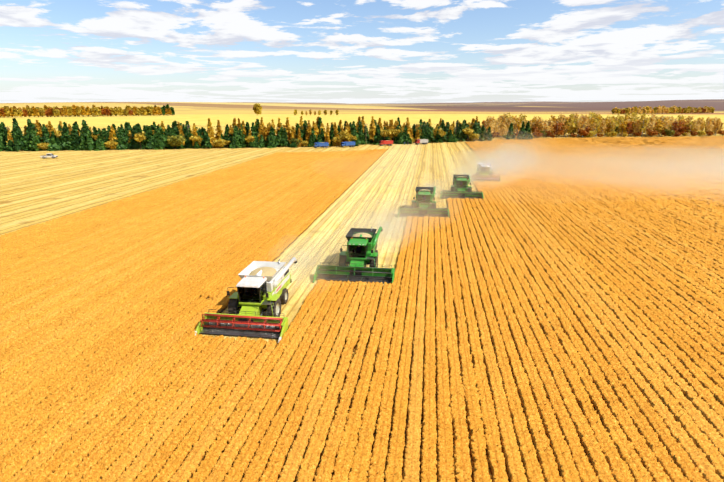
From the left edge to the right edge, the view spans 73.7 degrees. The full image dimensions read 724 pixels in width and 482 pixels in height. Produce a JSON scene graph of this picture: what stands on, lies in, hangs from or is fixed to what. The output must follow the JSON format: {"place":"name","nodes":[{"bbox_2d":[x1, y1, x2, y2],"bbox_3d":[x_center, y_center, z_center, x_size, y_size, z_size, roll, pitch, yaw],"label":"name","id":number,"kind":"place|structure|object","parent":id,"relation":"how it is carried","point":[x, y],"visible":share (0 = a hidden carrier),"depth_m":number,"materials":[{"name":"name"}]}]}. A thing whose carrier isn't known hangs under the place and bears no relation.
{"place":"outdoors","nodes":[
{"label":"outdoors","id":0,"kind":"place"},
{"bbox_2d":[0,99,723,481],"bbox_3d":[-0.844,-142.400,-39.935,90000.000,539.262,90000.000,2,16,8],"label":"ground","id":1,"kind":"structure","parent":0,"point":[36,189],"depth_m":157.33,"materials":[{"name":"beige plant"}]},
{"bbox_2d":[3,127,7,149],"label":"spruce","id":2,"kind":"object","parent":1,"relation":"on","point":[5,138],"visible":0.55,"depth_m":211.81,"materials":[{"name":"green plant"}]},
{"bbox_2d":[5,140,14,151],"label":"spruce","id":3,"kind":"object","parent":1,"relation":"on","point":[10,146],"visible":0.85,"depth_m":205.66,"materials":[{"name":"green plant"}]},
{"bbox_2d":[11,118,23,138],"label":"spruce","id":4,"kind":"object","parent":1,"relation":"on","point":[15,122],"visible":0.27,"depth_m":217.46,"materials":[{"name":"green plant"}]},
{"bbox_2d":[13,133,24,151],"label":"spruce","id":5,"kind":"object","parent":1,"relation":"on","point":[17,143],"visible":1,"depth_m":205.01,"materials":[{"name":"green plant"}]},
{"bbox_2d":[22,134,29,150],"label":"spruce","id":6,"kind":"object","parent":1,"relation":"on","point":[25,139],"visible":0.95,"depth_m":207.38,"materials":[{"name":"green plant"}]},
{"bbox_2d":[26,119,34,139],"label":"spruce","id":7,"kind":"object","parent":1,"relation":"on","point":[29,124],"visible":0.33,"depth_m":213.62,"materials":[{"name":"green plant"}]},
{"bbox_2d":[24,131,41,150],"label":"spruce","id":8,"kind":"object","parent":1,"relation":"on","point":[29,135],"visible":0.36,"depth_m":207.82,"materials":[{"name":"green plant"}]},
{"bbox_2d":[29,129,42,150],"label":"spruce","id":9,"kind":"object","parent":1,"relation":"on","point":[34,140],"visible":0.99,"depth_m":206.14,"materials":[{"name":"green plant"}]},
{"bbox_2d":[35,120,41,139],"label":"larch","id":10,"kind":"object","parent":1,"relation":"on","point":[38,126],"visible":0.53,"depth_m":213.23,"materials":[{"name":"orange plant"}]},
{"bbox_2d":[37,142,48,150],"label":"willow shrub","id":11,"kind":"object","parent":1,"relation":"on","point":[43,146],"visible":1,"depth_m":207.57,"materials":[{"name":"yellow plant"}]},
{"bbox_2d":[40,124,51,143],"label":"spruce","id":12,"kind":"object","parent":1,"relation":"on","point":[45,136],"visible":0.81,"depth_m":209.13,"materials":[{"name":"green plant"}]},
{"bbox_2d":[40,153,57,158],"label":"car","id":13,"kind":"object","parent":1,"relation":"on","point":[48,155],"visible":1,"depth_m":178.08,"materials":[{"name":"paint"}]},
{"bbox_2d":[47,138,61,150],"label":"spruce","id":14,"kind":"object","parent":1,"relation":"on","point":[53,146],"visible":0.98,"depth_m":208.34,"materials":[{"name":"green plant"}]},
{"bbox_2d":[60,122,71,148],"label":"spruce","id":15,"kind":"object","parent":1,"relation":"on","point":[65,132],"visible":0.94,"depth_m":210.54,"materials":[{"name":"green plant"}]},
{"bbox_2d":[66,125,79,150],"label":"spruce","id":16,"kind":"object","parent":1,"relation":"on","point":[74,134],"visible":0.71,"depth_m":210.99,"materials":[{"name":"green plant"}]},
{"bbox_2d":[75,135,83,150],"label":"spruce","id":17,"kind":"object","parent":1,"relation":"on","point":[78,142],"visible":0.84,"depth_m":210.63,"materials":[{"name":"green plant"}]},
{"bbox_2d":[79,120,95,149],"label":"spruce","id":18,"kind":"object","parent":1,"relation":"on","point":[84,129],"visible":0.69,"depth_m":210.12,"materials":[{"name":"green plant"}]},
{"bbox_2d":[85,132,95,150],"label":"spruce","id":19,"kind":"object","parent":1,"relation":"on","point":[90,146],"visible":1,"depth_m":209.31,"materials":[{"name":"green plant"}]},
{"bbox_2d":[94,135,107,150],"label":"spruce","id":20,"kind":"object","parent":1,"relation":"on","point":[99,145],"visible":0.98,"depth_m":210.12,"materials":[{"name":"green plant"}]},
{"bbox_2d":[103,141,117,147],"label":"willow shrub","id":21,"kind":"object","parent":1,"relation":"on","point":[110,144],"visible":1,"depth_m":212.12,"materials":[{"name":"yellow plant"}]},
{"bbox_2d":[107,125,118,148],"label":"larch","id":22,"kind":"object","parent":1,"relation":"on","point":[111,135],"visible":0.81,"depth_m":213.29,"materials":[{"name":"orange plant"}]},
{"bbox_2d":[114,129,128,149],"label":"spruce","id":23,"kind":"object","parent":1,"relation":"on","point":[120,135],"visible":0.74,"depth_m":214.49,"materials":[{"name":"green plant"}]},
{"bbox_2d":[116,140,127,149],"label":"spruce","id":24,"kind":"object","parent":1,"relation":"on","point":[120,146],"visible":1,"depth_m":213.15,"materials":[{"name":"green plant"}]},
{"bbox_2d":[120,124,128,145],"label":"spruce","id":25,"kind":"object","parent":1,"relation":"on","point":[123,131],"visible":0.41,"depth_m":217.68,"materials":[{"name":"green plant"}]},
{"bbox_2d":[124,121,132,141],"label":"spruce","id":26,"kind":"object","parent":1,"relation":"on","point":[126,127],"visible":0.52,"depth_m":224.28,"materials":[{"name":"green plant"}]},
{"bbox_2d":[128,125,137,148],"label":"spruce","id":27,"kind":"object","parent":1,"relation":"on","point":[132,142],"visible":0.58,"depth_m":216.98,"materials":[{"name":"green plant"}]},
{"bbox_2d":[134,131,145,146],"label":"yellow tree","id":28,"kind":"object","parent":1,"relation":"on","point":[139,137],"visible":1,"depth_m":212.52,"materials":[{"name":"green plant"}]},
{"bbox_2d":[140,126,154,149],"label":"spruce","id":29,"kind":"object","parent":1,"relation":"on","point":[149,137],"visible":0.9,"depth_m":215.29,"materials":[{"name":"green plant"}]},
{"bbox_2d":[154,135,159,149],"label":"spruce","id":30,"kind":"object","parent":1,"relation":"on","point":[156,141],"visible":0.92,"depth_m":215.24,"materials":[{"name":"green plant"}]},
{"bbox_2d":[157,126,169,149],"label":"spruce","id":31,"kind":"object","parent":1,"relation":"on","point":[162,139],"visible":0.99,"depth_m":215.50,"materials":[{"name":"green plant"}]},
{"bbox_2d":[167,134,185,146],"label":"willow shrub","id":32,"kind":"object","parent":1,"relation":"on","point":[175,141],"visible":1,"depth_m":214.84,"materials":[{"name":"yellow plant"}]},
{"bbox_2d":[183,126,188,147],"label":"spruce","id":33,"kind":"object","parent":1,"relation":"on","point":[186,134],"visible":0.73,"depth_m":221.38,"materials":[{"name":"green plant"}]},
{"bbox_2d":[189,136,201,142],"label":"yellow tree","id":34,"kind":"object","parent":1,"relation":"on","point":[197,139],"visible":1,"depth_m":218.71,"materials":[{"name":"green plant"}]},
{"bbox_2d":[192,123,200,145],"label":"larch","id":35,"kind":"object","parent":1,"relation":"on","point":[194,131],"visible":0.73,"depth_m":219.70,"materials":[{"name":"orange plant"}]},
{"bbox_2d":[201,128,205,147],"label":"spruce","id":36,"kind":"object","parent":1,"relation":"on","point":[203,137],"visible":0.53,"depth_m":223.72,"materials":[{"name":"green plant"}]},
{"bbox_2d":[202,132,212,148],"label":"spruce","id":37,"kind":"object","parent":1,"relation":"on","point":[207,144],"visible":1,"depth_m":218.62,"materials":[{"name":"green plant"}]},
{"bbox_2d":[213,139,225,146],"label":"willow shrub","id":38,"kind":"object","parent":1,"relation":"on","point":[220,142],"visible":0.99,"depth_m":220.47,"materials":[{"name":"yellow plant"}]},
{"bbox_2d":[221,131,229,147],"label":"spruce","id":39,"kind":"object","parent":1,"relation":"on","point":[225,136],"visible":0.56,"depth_m":224.01,"materials":[{"name":"green plant"}]},
{"bbox_2d":[229,137,239,148],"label":"spruce","id":40,"kind":"object","parent":1,"relation":"on","point":[234,142],"visible":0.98,"depth_m":220.88,"materials":[{"name":"green plant"}]},
{"bbox_2d":[229,129,239,146],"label":"spruce","id":41,"kind":"object","parent":1,"relation":"on","point":[235,135],"visible":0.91,"depth_m":221.53,"materials":[{"name":"green plant"}]},
{"bbox_2d":[229,125,243,147],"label":"spruce","id":42,"kind":"object","parent":1,"relation":"on","point":[238,137],"visible":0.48,"depth_m":223.57,"materials":[{"name":"green plant"}]},
{"bbox_2d":[240,133,247,147],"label":"spruce","id":43,"kind":"object","parent":1,"relation":"on","point":[244,144],"visible":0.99,"depth_m":223.69,"materials":[{"name":"green plant"}]},
{"bbox_2d":[195,257,297,341],"bbox_3d":[-9.512,4.684,44.665,7.480,4.265,12.046,2,16,8],"label":"combine harvester","id":44,"kind":"object","parent":1,"relation":"on","point":[261,286],"visible":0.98,"depth_m":42.16,"materials":[{"name":"metal"}]},
{"bbox_2d":[248,138,256,147],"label":"spruce","id":45,"kind":"object","parent":1,"relation":"on","point":[253,144],"visible":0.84,"depth_m":224.10,"materials":[{"name":"green plant"}]},
{"bbox_2d":[250,122,257,145],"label":"spruce","id":46,"kind":"object","parent":1,"relation":"on","point":[254,132],"visible":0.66,"depth_m":225.09,"materials":[{"name":"green plant"}]},
{"bbox_2d":[253,103,259,113],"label":"tree","id":47,"kind":"object","parent":1,"relation":"on","point":[256,106],"visible":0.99,"depth_m":975.65,"materials":[{"name":"yellow plant"}]},
{"bbox_2d":[263,126,267,144],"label":"larch","id":48,"kind":"object","parent":1,"relation":"on","point":[265,134],"visible":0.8,"depth_m":227.85,"materials":[{"name":"orange plant"}]},
{"bbox_2d":[266,131,276,147],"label":"spruce","id":49,"kind":"object","parent":1,"relation":"on","point":[271,143],"visible":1,"depth_m":224.13,"materials":[{"name":"green plant"}]},
{"bbox_2d":[265,126,280,145],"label":"spruce","id":50,"kind":"object","parent":1,"relation":"on","point":[272,129],"visible":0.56,"depth_m":226.50,"materials":[{"name":"green plant"}]},
{"bbox_2d":[276,127,284,144],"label":"spruce","id":51,"kind":"object","parent":1,"relation":"on","point":[279,138],"visible":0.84,"depth_m":227.56,"materials":[{"name":"green plant"}]},
{"bbox_2d":[8,121,554,128],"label":"trees","id":52,"kind":"object","parent":1,"relation":"on","point":[314,126],"visible":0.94,"depth_m":232.62,"materials":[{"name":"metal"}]},
{"bbox_2d":[280,128,290,146],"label":"spruce","id":53,"kind":"object","parent":1,"relation":"on","point":[286,142],"visible":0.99,"depth_m":227.27,"materials":[{"name":"green plant"}]},
{"bbox_2d":[285,117,290,140],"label":"larch","id":54,"kind":"object","parent":1,"relation":"on","point":[288,128],"visible":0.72,"depth_m":236.18,"materials":[{"name":"orange plant"}]},
{"bbox_2d":[301,120,307,140],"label":"spruce","id":55,"kind":"object","parent":1,"relation":"on","point":[304,126],"visible":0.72,"depth_m":232.58,"materials":[{"name":"green plant"}]},
{"bbox_2d":[305,120,311,141],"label":"larch","id":56,"kind":"object","parent":1,"relation":"on","point":[309,128],"visible":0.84,"depth_m":231.33,"materials":[{"name":"orange plant"}]},
{"bbox_2d":[314,142,328,147],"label":"blue lorry","id":57,"kind":"object","parent":1,"relation":"on","point":[322,144],"visible":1,"depth_m":221.84,"materials":[{"name":"metal"}]},
{"bbox_2d":[325,129,330,143],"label":"larch","id":58,"kind":"object","parent":1,"relation":"on","point":[327,138],"visible":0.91,"depth_m":230.36,"materials":[{"name":"orange plant"}]},
{"bbox_2d":[329,124,333,145],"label":"spruce","id":59,"kind":"object","parent":1,"relation":"on","point":[331,131],"visible":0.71,"depth_m":234.90,"materials":[{"name":"green plant"}]},
{"bbox_2d":[341,130,351,139],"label":"yellow tree","id":60,"kind":"object","parent":1,"relation":"on","point":[345,135],"visible":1,"depth_m":228.31,"materials":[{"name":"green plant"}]},
{"bbox_2d":[341,141,354,147],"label":"blue lorry","id":61,"kind":"object","parent":1,"relation":"on","point":[349,143],"visible":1,"depth_m":225.94,"materials":[{"name":"metal"}]},
{"bbox_2d":[313,226,394,283],"bbox_3d":[-0.210,1.171,57.245,8.740,4.265,11.996,2,16,8],"label":"combine harvester","id":62,"kind":"object","parent":1,"relation":"on","point":[359,254],"visible":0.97,"depth_m":54.52,"materials":[{"name":"metal"}]},
{"bbox_2d":[350,121,360,143],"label":"spruce","id":63,"kind":"object","parent":1,"relation":"on","point":[357,134],"visible":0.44,"depth_m":238.11,"materials":[{"name":"green plant"}]},
{"bbox_2d":[356,121,366,144],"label":"spruce","id":64,"kind":"object","parent":1,"relation":"on","point":[361,136],"visible":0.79,"depth_m":242.37,"materials":[{"name":"green plant"}]},
{"bbox_2d":[0,136,723,481],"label":"wheat field","id":65,"kind":"structure","parent":1,"relation":"on","point":[586,274],"depth_m":39.71,"materials":[{"name":"orange plant"}]},
{"bbox_2d":[363,126,371,143],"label":"spruce","id":66,"kind":"object","parent":1,"relation":"on","point":[366,135],"visible":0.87,"depth_m":245.14,"materials":[{"name":"green plant"}]},
{"bbox_2d":[368,116,375,141],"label":"larch","id":67,"kind":"object","parent":1,"relation":"on","point":[371,132],"visible":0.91,"depth_m":246.66,"materials":[{"name":"orange plant"}]},
{"bbox_2d":[372,124,383,144],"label":"spruce","id":68,"kind":"object","parent":1,"relation":"on","point":[377,138],"visible":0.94,"depth_m":241.54,"materials":[{"name":"green plant"}]},
{"bbox_2d":[379,140,392,145],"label":"red lorry","id":69,"kind":"object","parent":1,"relation":"on","point":[386,142],"visible":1,"depth_m":234.43,"materials":[{"name":"metal"}]},
{"bbox_2d":[380,128,393,139],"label":"yellow tree","id":70,"kind":"object","parent":1,"relation":"on","point":[387,132],"visible":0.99,"depth_m":239.30,"materials":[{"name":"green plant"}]},
{"bbox_2d":[389,129,400,143],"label":"yellow tree","id":71,"kind":"object","parent":1,"relation":"on","point":[395,133],"visible":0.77,"depth_m":242.96,"materials":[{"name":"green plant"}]},
{"bbox_2d":[394,129,404,143],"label":"spruce","id":72,"kind":"object","parent":1,"relation":"on","point":[399,139],"visible":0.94,"depth_m":244.98,"materials":[{"name":"green plant"}]},
{"bbox_2d":[415,139,427,144],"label":"truck","id":73,"kind":"object","parent":1,"relation":"on","point":[422,141],"visible":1,"depth_m":242.50,"materials":[{"name":"metal"}]},
{"bbox_2d":[398,186,448,217],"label":"combine harvester","id":74,"kind":"object","parent":1,"relation":"on","point":[423,204],"visible":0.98,"depth_m":85.26,"materials":[{"name":"metal"}]},
{"bbox_2d":[424,122,436,140],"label":"tree","id":75,"kind":"object","parent":1,"relation":"on","point":[427,125],"visible":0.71,"depth_m":252.97,"materials":[{"name":"green plant"}]},
{"bbox_2d":[434,129,442,142],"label":"spruce","id":76,"kind":"object","parent":1,"relation":"on","point":[438,137],"visible":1,"depth_m":254.18,"materials":[{"name":"green plant"}]},
{"bbox_2d":[445,129,453,141],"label":"spruce","id":77,"kind":"object","parent":1,"relation":"on","point":[450,135],"visible":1,"depth_m":258.33,"materials":[{"name":"green plant"}]},
{"bbox_2d":[440,174,483,198],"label":"combine harvester","id":78,"kind":"object","parent":1,"relation":"on","point":[461,188],"visible":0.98,"depth_m":101.62,"materials":[{"name":"metal"}]},
{"bbox_2d":[457,120,468,138],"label":"tree","id":79,"kind":"object","parent":1,"relation":"on","point":[463,126],"visible":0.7,"depth_m":264.72,"materials":[{"name":"green plant"}]},
{"bbox_2d":[462,127,473,134],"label":"yellow tree","id":80,"kind":"object","parent":1,"relation":"on","point":[468,130],"visible":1,"depth_m":262.08,"materials":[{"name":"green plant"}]},
{"bbox_2d":[469,133,479,140],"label":"willow shrub","id":81,"kind":"object","parent":1,"relation":"on","point":[474,137],"visible":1,"depth_m":263.60,"materials":[{"name":"yellow plant"}]},
{"bbox_2d":[471,120,479,133],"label":"tree","id":82,"kind":"object","parent":1,"relation":"on","point":[475,129],"visible":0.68,"depth_m":267.77,"materials":[{"name":"green plant"}]},
{"bbox_2d":[470,163,500,181],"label":"combine harvester","id":83,"kind":"object","parent":1,"relation":"on","point":[484,173],"visible":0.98,"depth_m":124.27,"materials":[{"name":"metal"}]},
{"bbox_2d":[484,126,492,140],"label":"spruce","id":84,"kind":"object","parent":1,"relation":"on","point":[488,135],"visible":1,"depth_m":261.51,"materials":[{"name":"green plant"}]},
{"bbox_2d":[484,116,494,132],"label":"birch","id":85,"kind":"object","parent":1,"relation":"on","point":[488,121],"visible":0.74,"depth_m":279.29,"materials":[{"name":"orange plant"}]},
{"bbox_2d":[504,123,514,138],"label":"spruce","id":86,"kind":"object","parent":1,"relation":"on","point":[510,135],"visible":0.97,"depth_m":275.58,"materials":[{"name":"green plant"}]},
{"bbox_2d":[516,121,525,138],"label":"spruce","id":87,"kind":"object","parent":1,"relation":"on","point":[522,133],"visible":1,"depth_m":272.86,"materials":[{"name":"green plant"}]},
{"bbox_2d":[524,121,532,138],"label":"spruce","id":88,"kind":"object","parent":1,"relation":"on","point":[528,132],"visible":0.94,"depth_m":273.61,"materials":[{"name":"green plant"}]},
{"bbox_2d":[536,116,545,131],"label":"birch","id":89,"kind":"object","parent":1,"relation":"on","point":[540,124],"visible":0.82,"depth_m":298.20,"materials":[{"name":"orange plant"}]},
{"bbox_2d":[542,120,551,137],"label":"birch","id":90,"kind":"object","parent":1,"relation":"on","point":[545,126],"visible":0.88,"depth_m":294.02,"materials":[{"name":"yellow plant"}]},
{"bbox_2d":[556,121,564,134],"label":"tree","id":91,"kind":"object","parent":1,"relation":"on","point":[561,124],"visible":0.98,"depth_m":297.56,"materials":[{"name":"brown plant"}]},
{"bbox_2d":[560,116,571,136],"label":"tree","id":92,"kind":"object","parent":1,"relation":"on","point":[565,126],"visible":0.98,"depth_m":297.76,"materials":[{"name":"orange plant"}]},
{"bbox_2d":[565,118,574,136],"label":"birch","id":93,"kind":"object","parent":1,"relation":"on","point":[570,127],"visible":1,"depth_m":297.05,"materials":[{"name":"orange plant"}]},
{"bbox_2d":[577,127,590,135],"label":"russet shrub","id":94,"kind":"object","parent":1,"relation":"on","point":[581,132],"visible":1,"depth_m":295.14,"materials":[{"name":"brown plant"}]},
{"bbox_2d":[580,114,587,129],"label":"birch","id":95,"kind":"object","parent":1,"relation":"on","point":[585,119],"visible":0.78,"depth_m":298.62,"materials":[{"name":"orange plant"}]},
{"bbox_2d":[599,120,606,132],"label":"birch","id":96,"kind":"object","parent":1,"relation":"on","point":[603,122],"visible":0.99,"depth_m":303.43,"materials":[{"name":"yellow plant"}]},
{"bbox_2d":[609,119,617,131],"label":"birch","id":97,"kind":"object","parent":1,"relation":"on","point":[614,125],"visible":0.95,"depth_m":305.37,"materials":[{"name":"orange plant"}]},
{"bbox_2d":[615,116,624,134],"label":"birch","id":98,"kind":"object","parent":1,"relation":"on","point":[621,120],"visible":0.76,"depth_m":308.02,"materials":[{"name":"orange plant"}]},
{"bbox_2d":[619,121,626,136],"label":"tree","id":99,"kind":"object","parent":1,"relation":"on","point":[621,126],"visible":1,"depth_m":305.12,"materials":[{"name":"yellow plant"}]},
{"bbox_2d":[633,119,642,136],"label":"birch","id":100,"kind":"object","parent":1,"relation":"on","point":[638,122],"visible":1,"depth_m":304.21,"materials":[{"name":"orange plant"}]},
{"bbox_2d":[639,113,649,134],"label":"tree","id":101,"kind":"object","parent":1,"relation":"on","point":[643,118],"visible":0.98,"depth_m":302.97,"materials":[{"name":"yellow plant"}]},
{"bbox_2d":[646,129,657,135],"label":"russet shrub","id":102,"kind":"object","parent":1,"relation":"on","point":[652,133],"visible":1,"depth_m":302.00,"materials":[{"name":"brown plant"}]},
{"bbox_2d":[655,119,665,134],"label":"birch","id":103,"kind":"object","parent":1,"relation":"on","point":[660,124],"visible":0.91,"depth_m":304.93,"materials":[{"name":"yellow plant"}]},
{"bbox_2d":[670,120,678,129],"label":"birch","id":104,"kind":"object","parent":1,"relation":"on","point":[675,126],"visible":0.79,"depth_m":307.55,"materials":[{"name":"brown plant"}]},
{"bbox_2d":[704,117,713,135],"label":"birch","id":105,"kind":"object","parent":1,"relation":"on","point":[707,126],"visible":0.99,"depth_m":308.56,"materials":[{"name":"yellow plant"}]},
{"bbox_2d":[0,0,723,103],"label":"sky","id":106,"kind":"structure","parent":0,"point":[284,51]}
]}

